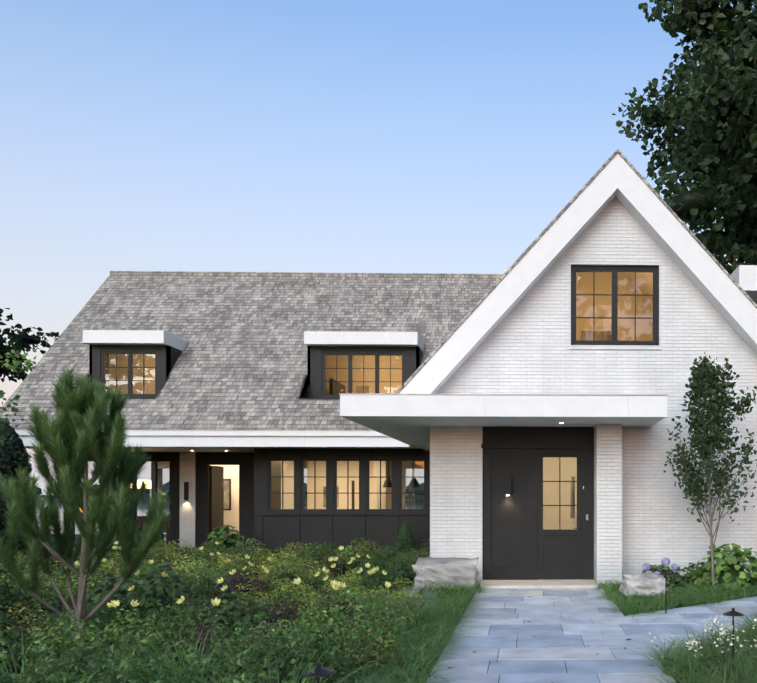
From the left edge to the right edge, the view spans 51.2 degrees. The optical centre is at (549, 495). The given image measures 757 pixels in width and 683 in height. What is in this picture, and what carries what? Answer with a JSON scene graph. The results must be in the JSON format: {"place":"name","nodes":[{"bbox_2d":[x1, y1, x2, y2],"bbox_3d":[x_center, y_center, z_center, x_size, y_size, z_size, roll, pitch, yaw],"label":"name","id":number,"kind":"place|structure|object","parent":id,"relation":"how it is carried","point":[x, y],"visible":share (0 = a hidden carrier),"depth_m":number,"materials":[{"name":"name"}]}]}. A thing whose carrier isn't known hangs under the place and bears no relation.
{"place":"outdoors","nodes":[
{"label":"outdoors","id":0,"kind":"place"},
{"bbox_2d":[34,498,423,533],"bbox_3d":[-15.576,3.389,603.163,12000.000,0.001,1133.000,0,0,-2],"label":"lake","id":1,"kind":"structure","parent":0,"point":[141,511],"depth_m":237.54,"materials":[{"name":"blue liquid"}]},
{"bbox_2d":[0,0,754,494],"label":"sky","id":2,"kind":"structure","parent":0,"point":[320,136],"materials":[{"name":"blue"}]},
{"bbox_2d":[1,495,755,682],"bbox_3d":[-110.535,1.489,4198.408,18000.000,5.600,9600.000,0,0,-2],"label":"ground","id":3,"kind":"structure","parent":0,"point":[320,591],"depth_m":9.19,"materials":[{"name":"green plant"}]},
{"bbox_2d":[35,482,423,494],"bbox_3d":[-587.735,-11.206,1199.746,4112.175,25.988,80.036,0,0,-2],"label":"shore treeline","id":4,"kind":"object","parent":3,"relation":"on","point":[408,489],"depth_m":1182.49,"materials":[{"name":"grey"}]},
{"bbox_2d":[73,538,413,555],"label":"house floors","id":5,"kind":"structure","parent":3,"relation":"on","point":[202,551],"depth_m":22.32,"materials":[{"name":"grey"}]},
{"bbox_2d":[112,378,353,542],"bbox_3d":[-5.774,-1.011,22.553,17.492,5.200,5.119,0,0,22],"label":"interior furniture","id":6,"kind":"object","parent":5,"relation":"on","point":[332,385],"depth_m":23.93,"materials":[{"name":"brown wood"}]},
{"bbox_2d":[0,0,756,682],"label":"foliage","id":7,"kind":"object","parent":3,"relation":"on","point":[730,190],"depth_m":12.11,"materials":[{"name":"green plant"}]},
{"bbox_2d":[105,269,652,539],"bbox_3d":[-4.398,-2.849,22.766,20.300,9.076,16.780,0,0,-2],"label":"house interior","id":8,"kind":"object","parent":3,"relation":"on","point":[231,516],"depth_m":24.12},
{"bbox_2d":[137,480,150,487],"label":"lamp shades","id":9,"kind":"object","parent":8,"relation":"attached to","point":[139,482],"depth_m":23.93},
{"bbox_2d":[224,331,611,517],"bbox_3d":[-4.812,-1.761,21.852,14.966,4.500,3.923,0,0,32],"label":"interior art","id":10,"kind":"object","parent":8,"relation":"attached to","point":[604,337],"visible":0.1,"depth_m":18.47},
{"bbox_2d":[1,14,756,655],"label":"trunks and branches","id":11,"kind":"object","parent":3,"relation":"on","point":[79,606],"visible":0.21,"depth_m":7.70,"materials":[{"name":"brown plant"}]},
{"bbox_2d":[0,366,174,593],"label":"pine needles","id":12,"kind":"object","parent":11,"relation":"on","point":[86,399],"visible":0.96,"depth_m":7.44,"materials":[{"name":"green plant"}]},
{"bbox_2d":[301,570,743,682],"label":"path lights","id":13,"kind":"object","parent":3,"relation":"on","point":[319,672],"visible":0.96,"depth_m":6.82,"materials":[{"name":"brown metal"}]},
{"bbox_2d":[480,579,597,588],"bbox_3d":[-0.207,1.649,14.074,2.120,0.080,1.020,0,0,-2],"label":"door step","id":14,"kind":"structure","parent":3,"relation":"on","point":[555,583],"depth_m":13.89,"materials":[{"name":"stone"}]},
{"bbox_2d":[412,557,667,599],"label":"entry boulders","id":15,"kind":"object","parent":3,"relation":"on","point":[453,570],"visible":0.58,"depth_m":13.17,"materials":[{"name":"grey stone"}]},
{"bbox_2d":[487,589,743,682],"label":"paving joints","id":16,"kind":"object","parent":3,"relation":"on","point":[563,634],"depth_m":8.60,"materials":[{"name":"grey concrete"}]},
{"bbox_2d":[426,588,756,682],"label":"bluestone pavers","id":17,"kind":"object","parent":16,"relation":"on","point":[530,658],"visible":0.73,"depth_m":8.93,"materials":[{"name":"grey stone"}]},
{"bbox_2d":[180,197,756,586],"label":"brick house walls","id":18,"kind":"structure","parent":0,"point":[642,515],"depth_m":14.51,"materials":[{"name":"white brick"}]},
{"bbox_2d":[63,265,658,579],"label":"black house panels","id":19,"kind":"object","parent":18,"relation":"attached to","point":[520,542],"visible":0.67,"depth_m":21.00,"materials":[{"name":"black wood"}]},
{"bbox_2d":[73,272,652,546],"bbox_3d":[-6.251,-1.371,21.327,16.120,5.880,13.860,0,0,-2],"label":"window glass","id":20,"kind":"object","parent":19,"relation":"in","point":[394,389],"visible":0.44,"depth_m":21.08,"materials":[{"name":"clear glass"}]},
{"bbox_2d":[0,149,756,429],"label":"shingle roof","id":21,"kind":"structure","parent":18,"relation":"on","point":[241,363],"depth_m":22.98,"materials":[{"name":"grey"}]},
{"bbox_2d":[11,153,756,488],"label":"roof trim","id":22,"kind":"structure","parent":18,"relation":"attached to","point":[417,407],"depth_m":14.11,"materials":[{"name":"white paint"}]},
{"bbox_2d":[339,393,667,519],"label":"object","id":23,"kind":"object","parent":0,"point":[504,394],"visible":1,"depth_m":12.63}
]}

